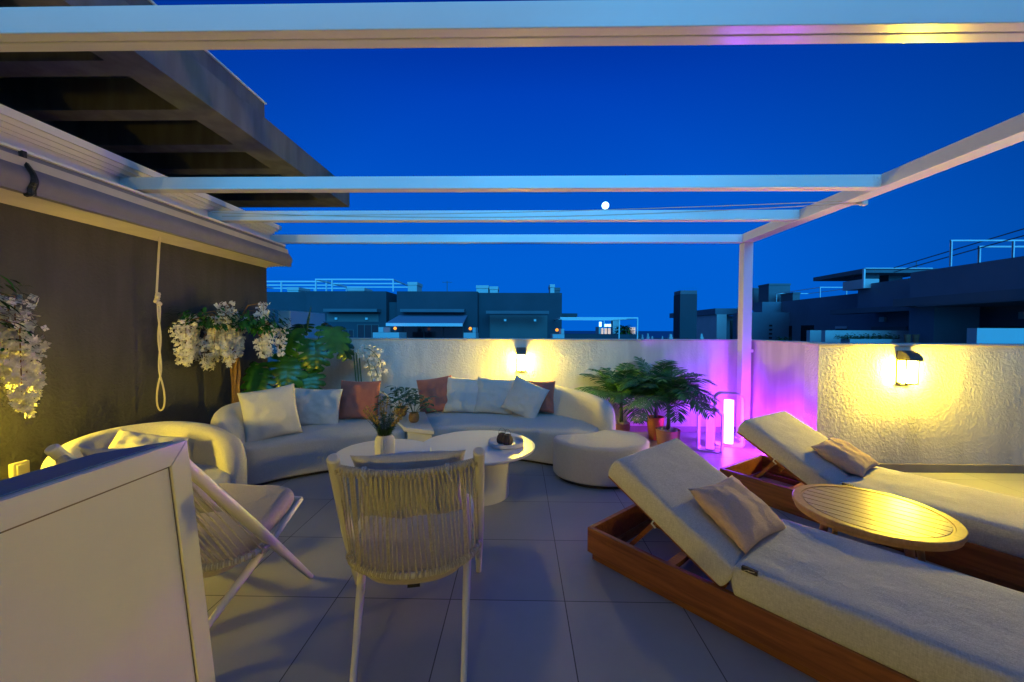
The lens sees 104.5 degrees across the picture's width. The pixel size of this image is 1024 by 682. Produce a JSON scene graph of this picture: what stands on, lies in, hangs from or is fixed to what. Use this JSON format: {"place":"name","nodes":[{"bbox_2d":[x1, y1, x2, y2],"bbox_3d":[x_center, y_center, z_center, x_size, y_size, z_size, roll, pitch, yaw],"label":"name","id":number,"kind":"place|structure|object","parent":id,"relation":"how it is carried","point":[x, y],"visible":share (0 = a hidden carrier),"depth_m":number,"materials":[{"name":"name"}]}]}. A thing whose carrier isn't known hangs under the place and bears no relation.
{"place":"outdoors","nodes":[
{"label":"outdoors","id":0,"kind":"place"},
{"bbox_2d":[267,282,576,385],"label":"apartment building","id":1,"kind":"structure","parent":0,"point":[416,311],"depth_m":22.14,"materials":[{"name":"grey concrete"}]},
{"bbox_2d":[267,281,345,291],"bbox_3d":[-14.455,-3.446,26.738,5.937,0.725,4.086,0,2,1],"label":"roof pergola","id":2,"kind":"object","parent":1,"relation":"on","point":[281,285],"visible":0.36,"depth_m":26.68,"materials":[{"name":"white metal"}]},
{"bbox_2d":[341,330,353,337],"bbox_3d":[-9.302,-0.336,22.154,0.922,0.591,0.050,0,2,1],"label":"window","id":3,"kind":"structure","parent":1,"relation":"in","point":[351,332],"depth_m":22.14,"materials":[{"name":"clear glass"}]},
{"bbox_2d":[315,279,407,291],"bbox_3d":[-8.958,-3.243,24.635,4.514,0.727,4.079,0,2,1],"label":"roof pergola","id":4,"kind":"object","parent":1,"relation":"on","point":[346,287],"visible":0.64,"depth_m":24.57,"materials":[{"name":"white metal"}]},
{"bbox_2d":[357,324,378,337],"bbox_3d":[-8.032,-0.479,22.126,1.217,0.887,0.050,0,2,1],"label":"window","id":5,"kind":"structure","parent":1,"relation":"in","point":[363,330],"depth_m":22.12,"materials":[{"name":"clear glass"}]},
{"bbox_2d":[373,327,406,337],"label":"terrace wall","id":6,"kind":"structure","parent":1,"relation":"attached to","point":[384,332],"depth_m":18.12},
{"bbox_2d":[404,326,462,337],"bbox_3d":[-4.355,-0.434,22.058,3.315,0.828,0.050,0,2,1],"label":"window","id":7,"kind":"structure","parent":1,"relation":"in","point":[412,331],"depth_m":22.05,"materials":[{"name":"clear glass"}]},
{"bbox_2d":[464,327,478,337],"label":"terrace wall","id":8,"kind":"structure","parent":1,"relation":"attached to","point":[474,334],"depth_m":18.04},
{"bbox_2d":[551,329,563,338],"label":"terrace wall","id":9,"kind":"structure","parent":1,"relation":"attached to","point":[560,335],"depth_m":17.96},
{"bbox_2d":[564,334,640,338],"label":"terrace wall","id":10,"kind":"structure","parent":1,"relation":"attached to","point":[598,336],"depth_m":19.92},
{"bbox_2d":[554,317,637,338],"bbox_3d":[4.300,-0.624,21.195,3.806,1.181,3.563,0,2,1],"label":"terrace pergola","id":11,"kind":"object","parent":10,"relation":"on","point":[596,318],"visible":0.82,"depth_m":19.43,"materials":[{"name":"white"}]},
{"bbox_2d":[611,320,618,333],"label":"screen wall","id":12,"kind":"structure","parent":10,"relation":"on","point":[614,323],"depth_m":22.88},
{"bbox_2d":[614,324,635,333],"bbox_3d":[5.893,-0.397,20.912,1.518,0.964,1.600,0,2,1],"label":"shrub","id":13,"kind":"object","parent":10,"relation":"on","point":[623,329],"visible":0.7,"depth_m":20.57,"materials":[{"name":"green plant"}]},
{"bbox_2d":[152,0,1023,330],"label":"sky","id":14,"kind":"structure","parent":0,"point":[867,108],"materials":[{"name":"blue"}]},
{"bbox_2d":[595,322,610,333],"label":"hotel building","id":15,"kind":"structure","parent":0,"point":[598,330],"depth_m":319.85,"materials":[{"name":"grey"}]},
{"bbox_2d":[602,202,608,208],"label":"moon","id":16,"kind":"object","parent":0,"point":[605,205],"visible":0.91,"depth_m":3975.66,"materials":[{"name":"white"}]},
{"bbox_2d":[564,331,672,337],"bbox_3d":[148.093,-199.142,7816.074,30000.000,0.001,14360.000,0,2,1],"label":"sea","id":17,"kind":"structure","parent":0,"point":[659,334],"depth_m":1736.65,"materials":[{"name":"blue liquid"}]},
{"bbox_2d":[673,290,696,338],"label":"chimney tower","id":18,"kind":"structure","parent":0,"point":[685,316],"depth_m":12.88,"materials":[{"name":"concrete"}]},
{"bbox_2d":[669,308,737,338],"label":"terraced block","id":19,"kind":"structure","parent":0,"point":[715,323],"depth_m":33.65,"materials":[{"name":"black"}]},
{"bbox_2d":[730,320,732,338],"bbox_3d":[19.400,-0.947,34.065,1.204,1.667,0.080,0,2,1],"label":"doorway","id":20,"kind":"structure","parent":19,"relation":"in","point":[731,323],"depth_m":34.04,"materials":[{"name":"black"}]},
{"bbox_2d":[775,336,792,340],"bbox_3d":[13.547,0.050,19.759,1.089,0.603,1.083,0,2,1],"label":"shrub","id":21,"kind":"object","parent":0,"point":[780,338],"visible":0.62,"depth_m":19.66,"materials":[{"name":"green plant"}]},
{"bbox_2d":[733,283,874,340],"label":"terraced block","id":22,"kind":"structure","parent":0,"point":[791,315],"depth_m":24.02,"materials":[{"name":"black"}]},
{"bbox_2d":[789,326,791,340],"bbox_3d":[17.050,0.193,24.569,0.029,2.265,0.802,0,2,1],"label":"doorway","id":23,"kind":"structure","parent":22,"relation":"in","point":[790,327],"depth_m":24.23,"materials":[{"name":"black"}]},
{"bbox_2d":[801,325,813,340],"bbox_3d":[17.018,0.234,22.869,0.029,2.273,1.001,0,2,1],"label":"doorway","id":24,"kind":"structure","parent":22,"relation":"in","point":[804,328],"depth_m":23.00,"materials":[{"name":"black"}]},
{"bbox_2d":[776,287,846,301],"bbox_3d":[19.475,-2.919,25.592,2.229,0.711,4.052,0,2,1],"label":"roof pergola","id":25,"kind":"object","parent":22,"relation":"on","point":[815,292],"visible":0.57,"depth_m":24.88,"materials":[{"name":"white metal"}]},
{"bbox_2d":[806,330,820,341],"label":"balcony wall","id":26,"kind":"structure","parent":0,"point":[813,335],"depth_m":16.76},
{"bbox_2d":[834,332,900,342],"bbox_3d":[12.509,0.645,13.988,2.234,1.901,0.529,0,2,1],"label":"planter","id":27,"kind":"object","parent":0,"point":[885,339],"visible":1,"depth_m":13.83,"materials":[{"name":"white"}]},
{"bbox_2d":[830,278,909,330],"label":"terraced block","id":28,"kind":"structure","parent":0,"point":[877,298],"depth_m":16.73,"materials":[{"name":"grey"}]},
{"bbox_2d":[821,330,908,342],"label":"balcony wall","id":29,"kind":"structure","parent":28,"relation":"attached to","point":[828,335],"depth_m":14.76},
{"bbox_2d":[813,268,937,290],"bbox_3d":[16.785,-2.751,18.568,3.241,0.866,3.100,0,2,1],"label":"roof terrace shelter","id":30,"kind":"object","parent":28,"relation":"on","point":[864,278],"visible":0.92,"depth_m":17.65,"materials":[{"name":"white"}]},
{"bbox_2d":[894,228,1023,271],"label":"sail cable","id":31,"kind":"object","parent":28,"relation":"attached to","point":[962,252],"visible":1,"depth_m":13.76,"materials":[{"name":"metal"}]},
{"bbox_2d":[893,256,1023,342],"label":"terraced block","id":32,"kind":"structure","parent":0,"point":[952,304],"depth_m":13.05,"materials":[{"name":"black"}]},
{"bbox_2d":[904,334,911,342],"bbox_3d":[13.714,0.413,13.759,0.200,1.280,0.200,0,2,1],"label":"balcony pot","id":33,"kind":"object","parent":32,"relation":"on","point":[907,338],"visible":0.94,"depth_m":13.69,"materials":[{"name":"ceramic"}]},
{"bbox_2d":[912,334,919,342],"bbox_3d":[13.996,0.414,13.754,0.200,1.280,0.200,0,2,1],"label":"balcony pot","id":34,"kind":"object","parent":32,"relation":"on","point":[915,338],"visible":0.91,"depth_m":13.69,"materials":[{"name":"ceramic"}]},
{"bbox_2d":[949,240,1023,265],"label":"roof pergola","id":35,"kind":"object","parent":32,"relation":"on","point":[951,250],"visible":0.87,"depth_m":12.85,"materials":[{"name":"white metal"}]},
{"bbox_2d":[967,328,1023,343],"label":"balcony wall","id":36,"kind":"structure","parent":32,"relation":"attached to","point":[999,335],"depth_m":8.80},
{"bbox_2d":[977,246,1023,262],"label":"roof pergola","id":37,"kind":"object","parent":32,"relation":"on","point":[979,256],"visible":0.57,"depth_m":13.42,"materials":[{"name":"white metal"}]},
{"label":"ground","id":38,"kind":"structure","parent":0,"visible":0},
{"bbox_2d":[626,327,635,333],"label":"distant building","id":39,"kind":"structure","parent":38,"relation":"on","point":[634,329],"depth_m":347.89,"materials":[{"name":"grey"}]},
{"bbox_3d":[-0.797,6.766,1.599,16.400,10.240,8.800,0,2,1],"label":"terrace building","id":40,"kind":"object","parent":38,"relation":"on","visible":0},
{"bbox_2d":[278,311,324,349],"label":"partition wall","id":41,"kind":"structure","parent":40,"relation":"on","point":[300,317],"depth_m":6.24,"materials":[{"name":"white"}]},
{"bbox_2d":[203,432,1023,681],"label":"floor","id":42,"kind":"structure","parent":40,"relation":"on","point":[551,600],"depth_m":2.02,"materials":[{"name":"tile"}]},
{"bbox_2d":[0,275,50,417],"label":"wisteria tree","id":43,"kind":"object","parent":42,"relation":"on","point":[20,370],"visible":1,"depth_m":2.26,"materials":[{"name":"white plant"}]},
{"bbox_2d":[0,440,215,681],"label":"white cabinet","id":44,"kind":"object","parent":42,"relation":"on","point":[101,576],"visible":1,"depth_m":0.91,"materials":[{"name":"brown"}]},
{"bbox_2d":[40,421,246,484],"bbox_3d":[-2.533,1.001,2.753,1.088,0.692,1.090,0,2,1],"label":"curved loveseat","id":45,"kind":"object","parent":42,"relation":"on","point":[217,455],"visible":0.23,"depth_m":2.98,"materials":[{"name":"fabric"}]},
{"bbox_2d":[108,429,188,448],"bbox_3d":[-2.571,0.815,2.730,0.420,0.400,0.172,14,-45,-19],"label":"scatter cushion","id":46,"kind":"object","parent":45,"relation":"on","point":[125,439],"visible":0.24,"depth_m":2.75,"materials":[{"name":"fabric"}]},
{"bbox_2d":[0,0,349,480],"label":"house wall","id":47,"kind":"structure","parent":42,"relation":"on","point":[184,113],"depth_m":3.28,"materials":[{"name":"grey paint"}]},
{"bbox_2d":[8,460,29,477],"bbox_3d":[-3.332,0.866,2.683,0.044,0.094,0.094,0,2,1],"label":"wall switch","id":48,"kind":"object","parent":47,"relation":"attached to","point":[19,468],"depth_m":2.66,"materials":[{"name":"beige plastic"}]},
{"bbox_2d":[0,141,291,267],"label":"retracted awning","id":49,"kind":"object","parent":47,"relation":"attached to","point":[29,180],"visible":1,"depth_m":3.06,"materials":[{"name":"metal"}]},
{"bbox_2d":[153,237,165,410],"bbox_3d":[-3.201,-0.150,3.585,0.063,1.578,0.061,0,2,1],"label":"pull cord","id":50,"kind":"object","parent":49,"relation":"hanging from","point":[157,301],"visible":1,"depth_m":3.58,"materials":[{"name":"beige fabric"}]},
{"bbox_2d":[44,444,313,627],"bbox_3d":[-1.546,0.897,1.935,0.711,0.972,0.835,0,2,7],"label":"rope chair","id":51,"kind":"object","parent":42,"relation":"on","point":[236,523],"visible":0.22,"depth_m":1.91,"materials":[{"name":"fabric"}]},
{"bbox_2d":[164,301,291,403],"bbox_3d":[-2.972,0.436,4.242,0.707,1.738,1.163,1,2,39],"label":"wisteria tree","id":52,"kind":"object","parent":42,"relation":"on","point":[225,329],"visible":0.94,"depth_m":4.12,"materials":[{"name":"white plant"}]},
{"bbox_2d":[240,307,354,392],"bbox_3d":[-2.700,0.413,5.091,1.267,1.740,0.795,0,2,-21],"label":"monstera plant","id":53,"kind":"object","parent":42,"relation":"on","point":[288,365],"visible":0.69,"depth_m":4.83,"materials":[{"name":"green plant"}]},
{"bbox_2d":[210,392,405,484],"bbox_3d":[-2.127,0.960,4.306,1.775,0.693,1.185,-1,2,-27],"label":"curved sofa","id":54,"kind":"object","parent":42,"relation":"on","point":[308,450],"visible":0.45,"depth_m":3.81,"materials":[{"name":"fabric"}]},
{"bbox_2d":[237,383,302,441],"bbox_3d":[-2.340,0.698,3.844,0.480,0.500,0.188,-9,-11,-33],"label":"scatter cushion","id":55,"kind":"object","parent":54,"relation":"on","point":[269,413],"visible":0.98,"depth_m":3.78,"materials":[{"name":"fabric"}]},
{"bbox_2d":[294,388,342,425],"bbox_3d":[-2.161,0.730,4.363,0.520,0.420,0.180,3,-15,-11],"label":"scatter cushion","id":56,"kind":"object","parent":54,"relation":"on","point":[317,406],"visible":0.85,"depth_m":4.31,"materials":[{"name":"fabric"}]},
{"bbox_2d":[339,380,380,418],"bbox_3d":[-1.786,0.690,4.640,0.470,0.460,0.186,1,-14,-3],"label":"scatter cushion","id":57,"kind":"object","parent":54,"relation":"on","point":[357,397],"visible":0.92,"depth_m":4.57,"materials":[{"name":"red fabric"}]},
{"bbox_2d":[353,344,387,380],"bbox_3d":[-1.947,0.663,5.257,0.552,1.237,0.451,0,2,1],"label":"orchid","id":58,"kind":"object","parent":42,"relation":"on","point":[364,352],"visible":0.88,"depth_m":5.24,"materials":[{"name":"white plant"}]},
{"bbox_2d":[336,439,430,511],"bbox_3d":[-1.006,1.105,3.121,0.730,0.475,0.730,0,2,1],"label":"coffee table","id":59,"kind":"object","parent":42,"relation":"on","point":[367,448],"visible":0.3,"depth_m":3.17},
{"bbox_2d":[363,397,407,454],"bbox_3d":[-0.971,0.658,3.064,0.332,0.421,0.369,-1,2,-32],"label":"flower vase","id":60,"kind":"object","parent":59,"relation":"on","point":[384,441],"visible":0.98,"depth_m":3.00,"materials":[{"name":"white ceramic"}]},
{"bbox_2d":[326,446,484,681],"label":"rope chair","id":61,"kind":"object","parent":42,"relation":"on","point":[421,512],"visible":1,"depth_m":1.69,"materials":[{"name":"beige fabric"}]},
{"bbox_2d":[396,411,433,441],"bbox_3d":[-1.133,1.102,4.508,0.362,0.405,1.076,0,2,-18],"label":"corner table","id":62,"kind":"object","parent":42,"relation":"on","point":[421,430],"visible":0.46,"depth_m":4.18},
{"bbox_2d":[372,386,422,416],"bbox_3d":[-1.344,0.708,4.697,0.687,0.369,0.672,-1,2,-33],"label":"potted plant","id":63,"kind":"object","parent":62,"relation":"on","point":[396,395],"visible":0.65,"depth_m":4.65,"materials":[{"name":"green plant"}]},
{"bbox_2d":[387,391,436,422],"bbox_3d":[-1.057,0.735,4.405,0.675,0.334,0.544,1,2,38],"label":"potted plant","id":64,"kind":"object","parent":62,"relation":"on","point":[414,417],"visible":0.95,"depth_m":4.36,"materials":[{"name":"green plant"}]},
{"bbox_2d":[424,430,534,505],"bbox_3d":[-0.299,1.120,3.478,1.000,0.430,1.000,0,2,1],"label":"coffee table","id":65,"kind":"object","parent":42,"relation":"on","point":[496,478],"visible":0.58,"depth_m":3.32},
{"bbox_2d":[488,436,523,449],"bbox_3d":[-0.053,0.886,3.462,0.316,0.038,0.316,0,2,1],"label":"tray","id":66,"kind":"object","parent":65,"relation":"on","point":[518,442],"visible":0.74,"depth_m":3.40,"materials":[{"name":"white ceramic"}]},
{"bbox_2d":[497,428,505,443],"bbox_3d":[-0.088,0.829,3.481,0.100,0.134,0.095,0,2,-19],"label":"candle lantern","id":67,"kind":"object","parent":66,"relation":"on","point":[500,437],"visible":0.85,"depth_m":3.45,"materials":[{"name":"brown glass"}]},
{"bbox_2d":[502,429,512,444],"bbox_3d":[-0.038,0.830,3.440,0.100,0.134,0.095,1,2,31],"label":"candle lantern","id":68,"kind":"object","parent":66,"relation":"on","point":[507,439],"visible":0.99,"depth_m":3.41,"materials":[{"name":"brown glass"}]},
{"bbox_2d":[0,0,1023,439],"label":"pergola","id":69,"kind":"object","parent":42,"relation":"on","point":[432,24],"visible":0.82,"depth_m":1.60,"materials":[{"name":"white metal"}]},
{"bbox_2d":[212,201,853,217],"bbox_3d":[0.043,-1.224,3.745,6.167,0.112,0.203,0,2,5],"label":"awning cord","id":70,"kind":"object","parent":69,"relation":"attached to","point":[547,211],"visible":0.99,"depth_m":3.76,"materials":[{"name":"beige plastic"}]},
{"bbox_2d":[292,338,737,432],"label":"parapet wall","id":71,"kind":"structure","parent":42,"relation":"on","point":[409,362],"depth_m":5.60,"materials":[{"name":"white paint"}]},
{"bbox_2d":[517,347,525,371],"bbox_3d":[0.128,0.261,5.533,0.130,0.340,0.149,0,2,1],"label":"wall lamp","id":72,"kind":"object","parent":71,"relation":"attached to","point":[521,359],"visible":1,"depth_m":5.52,"materials":[{"name":"grey glass"}]},
{"bbox_2d":[427,385,615,465],"bbox_3d":[0.018,0.933,4.726,2.224,0.738,1.288,0,2,1],"label":"curved sofa","id":73,"kind":"object","parent":42,"relation":"on","point":[578,412],"visible":0.47,"depth_m":4.41,"materials":[{"name":"fabric"}]},
{"bbox_2d":[416,375,450,413],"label":"scatter cushion","id":74,"kind":"object","parent":73,"relation":"on","point":[437,387],"visible":0.78,"depth_m":4.98,"materials":[{"name":"red fabric"}]},
{"bbox_2d":[443,377,479,412],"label":"scatter cushion","id":75,"kind":"object","parent":73,"relation":"on","point":[462,393],"visible":0.9,"depth_m":4.96,"materials":[{"name":"fabric"}]},
{"bbox_2d":[474,377,513,414],"bbox_3d":[-0.219,0.690,4.975,0.480,0.450,0.182,4,-13,5],"label":"scatter cushion","id":76,"kind":"object","parent":73,"relation":"on","point":[492,394],"visible":0.84,"depth_m":4.92,"materials":[{"name":"fabric"}]},
{"bbox_2d":[501,375,549,417],"bbox_3d":[0.158,0.701,4.798,0.460,0.440,0.180,23,-9,19],"label":"scatter cushion","id":77,"kind":"object","parent":73,"relation":"on","point":[525,398],"visible":0.98,"depth_m":4.73,"materials":[{"name":"fabric"}]},
{"bbox_2d":[526,380,554,412],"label":"scatter cushion","id":78,"kind":"object","parent":73,"relation":"on","point":[547,405],"visible":0.36,"depth_m":4.92,"materials":[{"name":"red fabric"}]},
{"bbox_2d":[553,430,648,488],"bbox_3d":[0.900,1.132,3.824,0.904,0.397,0.649,0,2,-22],"label":"ottoman","id":79,"kind":"object","parent":42,"relation":"on","point":[587,460],"visible":0.83,"depth_m":3.62,"materials":[{"name":"fabric"}]},
{"bbox_2d":[575,363,679,431],"bbox_3d":[1.392,0.800,5.315,1.326,0.984,1.383,-1,2,-41],"label":"potted palm","id":80,"kind":"object","parent":42,"relation":"on","point":[612,387],"visible":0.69,"depth_m":5.19,"materials":[{"name":"plant"}]},
{"bbox_2d":[609,356,700,440],"bbox_3d":[1.895,0.756,5.168,1.215,1.083,1.175,0,2,1],"label":"potted palm","id":81,"kind":"object","parent":42,"relation":"on","point":[655,421],"visible":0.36,"depth_m":5.14,"materials":[{"name":"green plant"}]},
{"bbox_2d":[612,367,720,444],"bbox_3d":[1.897,0.822,4.881,1.266,0.967,1.340,0,2,1],"label":"potted palm","id":82,"kind":"object","parent":42,"relation":"on","point":[668,431],"visible":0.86,"depth_m":4.63,"materials":[{"name":"plant"}]},
{"bbox_2d":[696,408,723,453],"bbox_3d":[2.365,1.061,4.726,0.270,0.500,0.150,1,2,36],"label":"arch lantern","id":83,"kind":"object","parent":42,"relation":"on","point":[710,427],"visible":0.88,"depth_m":4.69,"materials":[{"name":"grey"}]},
{"bbox_2d":[713,391,744,447],"bbox_3d":[2.710,0.976,4.958,0.330,0.660,0.170,1,2,21],"label":"arch lantern","id":84,"kind":"object","parent":42,"relation":"on","point":[728,419],"visible":0.91,"depth_m":4.91,"materials":[{"name":"grey"}]},
{"bbox_2d":[750,339,828,421],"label":"side parapet","id":85,"kind":"structure","parent":42,"relation":"on","point":[777,375],"depth_m":4.76,"materials":[{"name":"paint"}]},
{"bbox_2d":[587,438,1023,681],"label":"sun lounger","id":86,"kind":"object","parent":42,"relation":"on","point":[819,605],"visible":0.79,"depth_m":1.74,"materials":[{"name":"beige fabric"}]},
{"bbox_2d":[688,475,785,553],"bbox_3d":[1.235,0.919,2.163,0.500,0.154,0.370,3,32,-36],"label":"lounger cushion","id":87,"kind":"object","parent":86,"relation":"on","point":[741,515],"visible":1,"depth_m":2.08,"materials":[{"name":"beige fabric"}]},
{"bbox_2d":[720,411,1023,592],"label":"sun lounger","id":88,"kind":"object","parent":42,"relation":"on","point":[991,550],"visible":0.71,"depth_m":2.78,"materials":[{"name":"fabric"}]},
{"bbox_2d":[811,437,879,477],"bbox_3d":[2.654,0.917,3.159,0.440,0.156,0.360,-2,28,-36],"label":"lounger cushion","id":89,"kind":"object","parent":88,"relation":"on","point":[848,457],"visible":1,"depth_m":3.08,"materials":[{"name":"beige fabric"}]},
{"bbox_2d":[792,484,968,561],"bbox_3d":[2.089,1.176,2.313,0.750,0.402,0.750,-1,2,-40],"label":"side table","id":90,"kind":"object","parent":42,"relation":"on","point":[910,527],"visible":0.98,"depth_m":2.21,"materials":[{"name":"brown wood"}]},
{"bbox_2d":[802,343,1023,472],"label":"parapet","id":91,"kind":"structure","parent":42,"relation":"on","point":[959,408],"depth_m":4.02,"materials":[{"name":"white paint"}]},
{"bbox_2d":[896,350,923,384],"bbox_3d":[3.954,0.267,3.940,0.130,0.340,0.149,0,2,1],"label":"wall lamp","id":92,"kind":"object","parent":91,"relation":"attached to","point":[907,361],"visible":1,"depth_m":3.93,"materials":[{"name":"grey glass"}]}
]}

